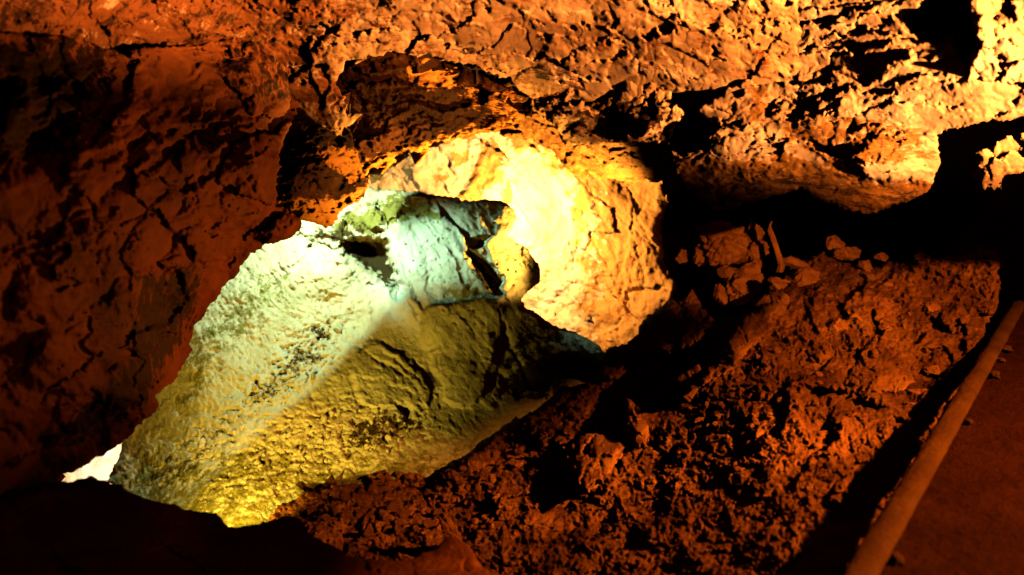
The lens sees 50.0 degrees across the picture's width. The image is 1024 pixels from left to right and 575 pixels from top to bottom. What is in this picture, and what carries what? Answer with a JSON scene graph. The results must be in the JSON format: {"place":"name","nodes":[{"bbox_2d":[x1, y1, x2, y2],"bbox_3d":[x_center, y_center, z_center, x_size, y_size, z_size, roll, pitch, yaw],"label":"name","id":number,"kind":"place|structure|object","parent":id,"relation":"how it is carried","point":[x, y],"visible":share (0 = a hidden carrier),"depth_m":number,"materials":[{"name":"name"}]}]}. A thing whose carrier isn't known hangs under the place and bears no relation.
{"place":"outdoors","nodes":[
{"label":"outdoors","id":0,"kind":"place"},
{"bbox_2d":[62,444,121,481],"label":"wall","id":1,"kind":"structure","parent":0,"point":[99,468],"depth_m":11.42,"materials":[{"name":"stone"}]},
{"bbox_2d":[0,32,301,494],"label":"cave wall","id":2,"kind":"structure","parent":0,"point":[143,215],"depth_m":4.63,"materials":[{"name":"stone"}]},
{"bbox_2d":[107,186,604,526],"bbox_3d":[-1.189,0.326,8.989,4.168,2.871,4.176,8,11,44],"label":"rock outcrop","id":3,"kind":"object","parent":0,"point":[416,297],"visible":0.62,"depth_m":8.77,"materials":[{"name":"stone"}]},
{"bbox_2d":[197,443,204,448],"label":"stone","id":4,"kind":"object","parent":3,"relation":"on","point":[200,445],"visible":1,"depth_m":8.16,"materials":[{"name":"stone"}]},
{"bbox_2d":[321,415,326,423],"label":"stone","id":5,"kind":"object","parent":3,"relation":"on","point":[324,419],"visible":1,"depth_m":8.15,"materials":[{"name":"stone"}]},
{"bbox_2d":[328,410,334,416],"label":"stone","id":6,"kind":"object","parent":3,"relation":"on","point":[331,413],"visible":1,"depth_m":8.22,"materials":[{"name":"stone"}]},
{"bbox_2d":[334,327,341,332],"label":"stone","id":7,"kind":"object","parent":3,"relation":"on","point":[337,330],"visible":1,"depth_m":8.89,"materials":[{"name":"stone"}]},
{"bbox_2d":[385,434,391,441],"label":"stone","id":8,"kind":"object","parent":3,"relation":"on","point":[388,437],"visible":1,"depth_m":8.00,"materials":[{"name":"stone"}]},
{"bbox_2d":[0,0,801,135],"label":"cave ceiling","id":9,"kind":"structure","parent":0,"point":[591,50],"depth_m":5.77,"materials":[{"name":"stone"}]},
{"bbox_2d":[276,107,371,227],"bbox_3d":[-1.393,-0.862,7.608,0.709,0.988,2.013,0,8,0],"label":"hanging rock","id":10,"kind":"object","parent":9,"relation":"hanging from","point":[322,179],"visible":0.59,"depth_m":7.13,"materials":[{"name":"rock"}]},
{"bbox_2d":[336,52,532,183],"bbox_3d":[-0.613,-1.200,7.882,1.572,1.157,1.641,-2,8,-15],"label":"rock slab","id":11,"kind":"object","parent":9,"relation":"attached to","point":[413,105],"visible":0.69,"depth_m":7.73,"materials":[{"name":"rock"}]},
{"bbox_2d":[367,132,675,351],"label":"chamber wall","id":12,"kind":"structure","parent":0,"point":[593,245],"depth_m":11.75,"materials":[{"name":"stone"}]},
{"bbox_2d":[369,108,681,195],"bbox_3d":[0.297,-1.223,8.903,1.865,0.948,3.676,-7,11,-41],"label":"rock seam","id":13,"kind":"object","parent":12,"relation":"attached to","point":[632,162],"visible":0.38,"depth_m":8.64,"materials":[{"name":"stone"}]},
{"bbox_2d":[530,80,715,154],"bbox_3d":[0.769,-1.379,7.170,1.793,1.232,3.422,2,8,13],"label":"fractured rock","id":14,"kind":"object","parent":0,"point":[628,111],"visible":0.33,"depth_m":7.02,"materials":[{"name":"stone"}]},
{"bbox_2d":[268,246,1003,574],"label":"ground","id":15,"kind":"structure","parent":0,"point":[873,444],"depth_m":6.16,"materials":[{"name":"soil"}]},
{"bbox_2d":[0,476,497,574],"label":"boulder","id":16,"kind":"object","parent":15,"relation":"on","point":[90,525],"visible":1,"depth_m":4.02,"materials":[{"name":"stone"}]},
{"bbox_2d":[304,504,316,515],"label":"stone","id":17,"kind":"object","parent":15,"relation":"on","point":[310,510],"visible":0.88,"depth_m":6.62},
{"bbox_2d":[316,514,323,521],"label":"stone","id":18,"kind":"object","parent":15,"relation":"on","point":[319,518],"visible":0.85,"depth_m":6.41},
{"bbox_2d":[321,513,330,521],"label":"stone","id":19,"kind":"object","parent":15,"relation":"on","point":[326,518],"visible":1,"depth_m":6.42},
{"bbox_2d":[329,506,337,516],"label":"stone","id":20,"kind":"object","parent":15,"relation":"on","point":[333,511],"visible":1,"depth_m":6.48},
{"bbox_2d":[339,490,350,501],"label":"stone","id":21,"kind":"object","parent":15,"relation":"on","point":[344,496],"visible":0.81,"depth_m":6.82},
{"bbox_2d":[338,509,351,517],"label":"stone","id":22,"kind":"object","parent":15,"relation":"on","point":[344,513],"visible":0.89,"depth_m":6.47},
{"bbox_2d":[362,522,373,536],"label":"stone","id":23,"kind":"object","parent":15,"relation":"on","point":[368,529],"visible":0.9,"depth_m":6.10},
{"bbox_2d":[375,527,381,532],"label":"stone","id":24,"kind":"object","parent":15,"relation":"on","point":[378,529],"visible":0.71,"depth_m":6.16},
{"bbox_2d":[381,515,390,523],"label":"stone","id":25,"kind":"object","parent":15,"relation":"on","point":[386,519],"visible":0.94,"depth_m":6.30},
{"bbox_2d":[381,523,391,533],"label":"stone","id":26,"kind":"object","parent":15,"relation":"on","point":[387,527],"visible":0.81,"depth_m":6.17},
{"bbox_2d":[385,501,400,509],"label":"stone","id":27,"kind":"object","parent":15,"relation":"on","point":[391,505],"visible":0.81,"depth_m":6.48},
{"bbox_2d":[388,499,400,503],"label":"stone","id":28,"kind":"object","parent":15,"relation":"on","point":[396,501],"visible":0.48,"depth_m":6.69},
{"bbox_2d":[391,525,402,535],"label":"stone","id":29,"kind":"object","parent":15,"relation":"on","point":[396,530],"visible":1,"depth_m":6.13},
{"bbox_2d":[394,519,402,524],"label":"stone","id":30,"kind":"object","parent":15,"relation":"on","point":[398,521],"visible":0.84,"depth_m":6.23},
{"bbox_2d":[394,507,410,518],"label":"stone","id":31,"kind":"object","parent":15,"relation":"on","point":[403,513],"visible":0.73,"depth_m":6.36,"materials":[{"name":"stone"}]},
{"bbox_2d":[411,524,419,531],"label":"stone","id":32,"kind":"object","parent":15,"relation":"on","point":[415,528],"visible":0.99,"depth_m":6.11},
{"bbox_2d":[411,513,421,520],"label":"stone","id":33,"kind":"object","parent":15,"relation":"on","point":[416,517],"visible":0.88,"depth_m":6.33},
{"bbox_2d":[414,495,421,500],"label":"stone","id":34,"kind":"object","parent":15,"relation":"on","point":[417,498],"visible":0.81,"depth_m":6.71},
{"bbox_2d":[423,490,431,496],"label":"stone","id":35,"kind":"object","parent":15,"relation":"on","point":[426,493],"visible":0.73,"depth_m":6.91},
{"bbox_2d":[422,519,433,527],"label":"stone","id":36,"kind":"object","parent":15,"relation":"on","point":[427,523],"visible":0.95,"depth_m":6.15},
{"bbox_2d":[429,508,441,516],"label":"stone","id":37,"kind":"object","parent":15,"relation":"on","point":[432,510],"visible":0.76,"depth_m":6.38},
{"bbox_2d":[432,509,441,516],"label":"stone","id":38,"kind":"object","parent":15,"relation":"on","point":[436,512],"visible":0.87,"depth_m":6.36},
{"bbox_2d":[439,517,461,539],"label":"stone","id":39,"kind":"object","parent":15,"relation":"on","point":[448,527],"visible":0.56,"depth_m":5.56,"materials":[{"name":"stone"}]},
{"bbox_2d":[450,470,463,481],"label":"stone","id":40,"kind":"object","parent":15,"relation":"on","point":[456,476],"visible":0.69,"depth_m":6.97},
{"bbox_2d":[458,465,466,471],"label":"stone","id":41,"kind":"object","parent":15,"relation":"on","point":[462,468],"visible":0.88,"depth_m":7.18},
{"bbox_2d":[478,468,490,478],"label":"stone","id":42,"kind":"object","parent":15,"relation":"on","point":[484,473],"visible":0.59,"depth_m":6.90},
{"bbox_2d":[487,522,493,528],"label":"stone","id":43,"kind":"object","parent":15,"relation":"on","point":[490,525],"visible":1,"depth_m":5.76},
{"bbox_2d":[488,474,495,482],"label":"stone","id":44,"kind":"object","parent":15,"relation":"on","point":[491,478],"visible":0.77,"depth_m":6.75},
{"bbox_2d":[492,493,499,500],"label":"stone","id":45,"kind":"object","parent":15,"relation":"on","point":[497,495],"visible":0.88,"depth_m":6.25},
{"bbox_2d":[497,523,508,550],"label":"stone","id":46,"kind":"object","parent":15,"relation":"on","point":[502,541],"visible":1,"depth_m":5.17,"materials":[{"name":"stone"}]},
{"bbox_2d":[507,561,514,567],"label":"stone","id":47,"kind":"object","parent":15,"relation":"on","point":[510,564],"visible":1,"depth_m":5.08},
{"bbox_2d":[513,461,522,467],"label":"stone","id":48,"kind":"object","parent":15,"relation":"on","point":[517,464],"visible":1,"depth_m":7.02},
{"bbox_2d":[513,445,529,454],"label":"stone","id":49,"kind":"object","parent":15,"relation":"on","point":[521,449],"visible":0.77,"depth_m":7.40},
{"bbox_2d":[529,451,537,458],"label":"stone","id":50,"kind":"object","parent":15,"relation":"on","point":[532,454],"visible":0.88,"depth_m":7.14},
{"bbox_2d":[530,426,538,438],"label":"stone","id":51,"kind":"object","parent":15,"relation":"on","point":[534,432],"visible":0.83,"depth_m":7.56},
{"bbox_2d":[541,437,551,446],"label":"stone","id":52,"kind":"object","parent":15,"relation":"on","point":[548,440],"visible":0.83,"depth_m":7.27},
{"bbox_2d":[549,415,556,420],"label":"stone","id":53,"kind":"object","parent":15,"relation":"on","point":[552,418],"visible":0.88,"depth_m":7.66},
{"bbox_2d":[554,435,562,442],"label":"stone","id":54,"kind":"object","parent":15,"relation":"on","point":[558,438],"visible":0.91,"depth_m":7.19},
{"bbox_2d":[559,379,583,386],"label":"stone","id":55,"kind":"object","parent":15,"relation":"on","point":[570,382],"visible":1,"depth_m":8.17,"materials":[{"name":"stone"}]},
{"bbox_2d":[577,402,584,408],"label":"stone","id":56,"kind":"object","parent":15,"relation":"on","point":[580,404],"visible":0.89,"depth_m":7.69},
{"bbox_2d":[562,433,627,493],"bbox_3d":[0.487,1.074,6.540,0.453,0.412,1.709,1,8,10],"label":"rock","id":57,"kind":"object","parent":15,"relation":"on","point":[591,460],"visible":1,"depth_m":6.21,"materials":[{"name":"stone"}]},
{"bbox_2d":[604,503,610,510],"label":"stone","id":58,"kind":"object","parent":15,"relation":"on","point":[608,506],"visible":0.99,"depth_m":5.68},
{"bbox_2d":[616,533,625,538],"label":"stone","id":59,"kind":"object","parent":15,"relation":"on","point":[620,536],"visible":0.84,"depth_m":5.07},
{"bbox_2d":[621,397,648,449],"bbox_3d":[0.766,0.901,6.971,0.224,0.341,1.658,1,8,5],"label":"rock","id":60,"kind":"object","parent":15,"relation":"on","point":[636,435],"visible":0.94,"depth_m":6.46,"materials":[{"name":"stone"}]},
{"bbox_2d":[649,541,659,547],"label":"stone","id":61,"kind":"object","parent":15,"relation":"on","point":[652,544],"visible":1,"depth_m":4.73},
{"bbox_2d":[633,315,704,353],"bbox_3d":[1.175,0.462,8.248,0.557,0.464,1.198,2,8,11],"label":"rock","id":62,"kind":"object","parent":15,"relation":"on","point":[691,333],"visible":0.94,"depth_m":8.02,"materials":[{"name":"stone"}]},
{"bbox_2d":[675,249,687,263],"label":"stone","id":63,"kind":"object","parent":15,"relation":"on","point":[681,257],"visible":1,"depth_m":9.56,"materials":[{"name":"stone"}]},
{"bbox_2d":[680,539,688,544],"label":"stone","id":64,"kind":"object","parent":15,"relation":"on","point":[683,542],"visible":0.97,"depth_m":4.55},
{"bbox_2d":[693,416,705,423],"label":"stone","id":65,"kind":"object","parent":15,"relation":"on","point":[697,419],"visible":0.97,"depth_m":6.45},
{"bbox_2d":[714,413,722,419],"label":"stone","id":66,"kind":"object","parent":15,"relation":"on","point":[718,416],"visible":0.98,"depth_m":6.30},
{"bbox_2d":[713,283,727,306],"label":"stone","id":67,"kind":"object","parent":15,"relation":"on","point":[720,296],"visible":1,"depth_m":8.87,"materials":[{"name":"stone"}]},
{"bbox_2d":[695,220,750,265],"bbox_3d":[1.801,-0.356,9.264,0.492,0.406,0.387,0,8,0],"label":"boulder","id":68,"kind":"object","parent":15,"relation":"on","point":[726,243],"visible":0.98,"depth_m":9.19,"materials":[{"name":"stone"}]},
{"bbox_2d":[692,243,708,266],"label":"stone","id":69,"kind":"object","parent":68,"relation":"on","point":[699,256],"visible":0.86,"depth_m":9.43,"materials":[{"name":"stone"}]},
{"bbox_2d":[668,294,779,402],"bbox_3d":[1.566,0.425,7.424,0.506,0.623,2.164,5,9,32],"label":"rock","id":70,"kind":"object","parent":15,"relation":"on","point":[751,330],"visible":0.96,"depth_m":6.92,"materials":[{"name":"stone"}]},
{"bbox_2d":[726,504,734,510],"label":"stone","id":71,"kind":"object","parent":15,"relation":"on","point":[730,507],"visible":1,"depth_m":4.78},
{"bbox_2d":[729,293,747,304],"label":"stone","id":72,"kind":"object","parent":15,"relation":"on","point":[736,299],"visible":0.56,"depth_m":8.95,"materials":[{"name":"stone"}]},
{"bbox_2d":[724,278,735,296],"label":"stone","id":73,"kind":"object","parent":72,"relation":"on","point":[728,286],"visible":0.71,"depth_m":8.94,"materials":[{"name":"stone"}]},
{"bbox_2d":[717,265,736,278],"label":"stone","id":74,"kind":"object","parent":73,"relation":"on","point":[724,271],"visible":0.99,"depth_m":8.96,"materials":[{"name":"stone"}]},
{"bbox_2d":[731,262,763,299],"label":"stone","id":75,"kind":"object","parent":72,"relation":"on","point":[747,278],"visible":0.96,"depth_m":8.84,"materials":[{"name":"stone"}]},
{"bbox_2d":[750,258,763,268],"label":"stone","id":76,"kind":"object","parent":15,"relation":"on","point":[760,262],"visible":0.59,"depth_m":9.06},
{"bbox_2d":[747,239,769,258],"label":"stone","id":77,"kind":"object","parent":76,"relation":"on","point":[758,249],"visible":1,"depth_m":9.06,"materials":[{"name":"stone"}]},
{"bbox_2d":[747,218,764,246],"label":"stone","id":78,"kind":"object","parent":77,"relation":"on","point":[755,231],"visible":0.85,"depth_m":9.13,"materials":[{"name":"stone"}]},
{"bbox_2d":[755,353,760,360],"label":"stone","id":79,"kind":"object","parent":15,"relation":"on","point":[757,357],"visible":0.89,"depth_m":7.03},
{"bbox_2d":[768,219,784,272],"bbox_3d":[2.094,-0.329,8.697,0.136,0.424,0.074,6,10,36],"label":"wooden post","id":80,"kind":"object","parent":15,"relation":"on","point":[780,267],"visible":1,"depth_m":8.68,"materials":[{"name":"wood"}]},
{"bbox_2d":[773,346,780,353],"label":"stone","id":81,"kind":"object","parent":15,"relation":"on","point":[776,350],"visible":0.81,"depth_m":7.06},
{"bbox_2d":[767,276,790,290],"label":"stone","id":82,"kind":"object","parent":15,"relation":"on","point":[777,283],"visible":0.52,"depth_m":8.30,"materials":[{"name":"stone"}]},
{"bbox_2d":[776,397,783,403],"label":"stone","id":83,"kind":"object","parent":15,"relation":"on","point":[779,400],"visible":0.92,"depth_m":6.14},
{"bbox_2d":[780,294,789,304],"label":"stone","id":84,"kind":"object","parent":15,"relation":"on","point":[785,299],"visible":0.94,"depth_m":7.95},
{"bbox_2d":[783,256,808,267],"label":"stone","id":85,"kind":"object","parent":15,"relation":"on","point":[792,262],"visible":0.69,"depth_m":8.68,"materials":[{"name":"stone"}]},
{"bbox_2d":[803,485,809,491],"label":"stone","id":86,"kind":"object","parent":15,"relation":"on","point":[806,488],"visible":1,"depth_m":4.59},
{"bbox_2d":[793,266,820,286],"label":"stone","id":87,"kind":"object","parent":15,"relation":"on","point":[807,275],"visible":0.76,"depth_m":8.33,"materials":[{"name":"stone"}]},
{"bbox_2d":[797,363,821,370],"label":"stone","id":88,"kind":"object","parent":15,"relation":"on","point":[813,366],"visible":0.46,"depth_m":6.64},
{"bbox_2d":[809,443,821,449],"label":"stone","id":89,"kind":"object","parent":15,"relation":"on","point":[817,446],"visible":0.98,"depth_m":5.27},
{"bbox_2d":[815,371,822,376],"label":"stone","id":90,"kind":"object","parent":15,"relation":"on","point":[818,373],"visible":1,"depth_m":6.40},
{"bbox_2d":[805,345,835,365],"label":"rock","id":91,"kind":"object","parent":15,"relation":"on","point":[821,354],"visible":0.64,"depth_m":6.80,"materials":[{"name":"stone"}]},
{"bbox_2d":[823,461,833,468],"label":"stone","id":92,"kind":"object","parent":15,"relation":"on","point":[828,465],"visible":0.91,"depth_m":4.86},
{"bbox_2d":[826,235,845,260],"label":"stone","id":93,"kind":"object","parent":15,"relation":"on","point":[834,242],"visible":0.78,"depth_m":8.94,"materials":[{"name":"stone"}]},
{"bbox_2d":[827,318,847,330],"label":"stone","id":94,"kind":"object","parent":15,"relation":"on","point":[838,324],"visible":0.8,"depth_m":7.36,"materials":[{"name":"stone"}]},
{"bbox_2d":[838,385,845,395],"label":"stone","id":95,"kind":"object","parent":15,"relation":"on","point":[841,392],"visible":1,"depth_m":6.17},
{"bbox_2d":[833,247,860,260],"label":"stone","id":96,"kind":"object","parent":15,"relation":"on","point":[847,253],"visible":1,"depth_m":8.72,"materials":[{"name":"stone"}]},
{"bbox_2d":[860,394,866,402],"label":"stone","id":97,"kind":"object","parent":15,"relation":"on","point":[863,398],"visible":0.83,"depth_m":6.00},
{"bbox_2d":[857,260,872,271],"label":"stone","id":98,"kind":"object","parent":15,"relation":"on","point":[864,265],"visible":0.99,"depth_m":8.38,"materials":[{"name":"stone"}]},
{"bbox_2d":[864,273,875,280],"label":"stone","id":99,"kind":"object","parent":15,"relation":"on","point":[870,276],"visible":0.98,"depth_m":8.23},
{"bbox_2d":[870,348,878,358],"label":"stone","id":100,"kind":"object","parent":15,"relation":"on","point":[876,354],"visible":0.98,"depth_m":6.66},
{"bbox_2d":[874,312,884,319],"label":"stone","id":101,"kind":"object","parent":15,"relation":"on","point":[879,315],"visible":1,"depth_m":7.47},
{"bbox_2d":[873,252,888,261],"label":"stone","id":102,"kind":"object","parent":15,"relation":"on","point":[882,256],"visible":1,"depth_m":8.48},
{"bbox_2d":[878,324,892,332],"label":"stone","id":103,"kind":"object","parent":15,"relation":"on","point":[882,327],"visible":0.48,"depth_m":7.27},
{"bbox_2d":[883,281,893,286],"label":"stone","id":104,"kind":"object","parent":15,"relation":"on","point":[888,284],"visible":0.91,"depth_m":7.97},
{"bbox_2d":[864,367,915,393],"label":"rock","id":105,"kind":"object","parent":15,"relation":"on","point":[892,380],"visible":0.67,"depth_m":6.25,"materials":[{"name":"stone"}]},
{"bbox_2d":[901,402,919,405],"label":"stone","id":106,"kind":"object","parent":15,"relation":"on","point":[911,403],"visible":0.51,"depth_m":5.82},
{"bbox_2d":[906,388,926,393],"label":"stone","id":107,"kind":"object","parent":15,"relation":"on","point":[917,391],"visible":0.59,"depth_m":6.09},
{"bbox_2d":[913,252,930,263],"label":"stone","id":108,"kind":"object","parent":15,"relation":"on","point":[920,256],"visible":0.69,"depth_m":8.22,"materials":[{"name":"stone"}]},
{"bbox_2d":[922,303,940,313],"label":"stone","id":109,"kind":"object","parent":15,"relation":"on","point":[932,308],"visible":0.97,"depth_m":7.51,"materials":[{"name":"stone"}]},
{"bbox_2d":[925,365,940,375],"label":"stone","id":110,"kind":"object","parent":15,"relation":"on","point":[933,370],"visible":1,"depth_m":6.50,"materials":[{"name":"stone"}]},
{"bbox_2d":[948,269,956,275],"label":"stone","id":111,"kind":"object","parent":15,"relation":"on","point":[952,272],"visible":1,"depth_m":7.95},
{"bbox_2d":[960,315,969,323],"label":"stone","id":112,"kind":"object","parent":15,"relation":"on","point":[964,319],"visible":1,"depth_m":7.19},
{"bbox_2d":[387,51,1023,467],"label":"hollow wall","id":113,"kind":"structure","parent":0,"point":[955,211],"depth_m":14.51,"materials":[{"name":"stone"}]},
{"bbox_2d":[662,0,1023,213],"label":"rock overhang","id":114,"kind":"object","parent":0,"point":[865,105],"visible":0.87,"depth_m":5.66,"materials":[{"name":"stone"}]},
{"bbox_2d":[968,0,1023,83],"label":"rock","id":115,"kind":"object","parent":114,"relation":"on","point":[997,55],"visible":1,"depth_m":4.64,"materials":[{"name":"stone"}]},
{"bbox_2d":[969,133,1023,189],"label":"hanging rock","id":116,"kind":"object","parent":114,"relation":"hanging from","point":[997,161],"visible":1,"depth_m":5.85,"materials":[{"name":"stone"}]},
{"bbox_2d":[880,311,1023,574],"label":"path","id":117,"kind":"structure","parent":0,"point":[967,517],"depth_m":3.96,"materials":[{"name":"concrete"}]},
{"bbox_2d":[841,300,1023,574],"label":"kerb","id":118,"kind":"structure","parent":117,"relation":"on","point":[873,554],"depth_m":4.06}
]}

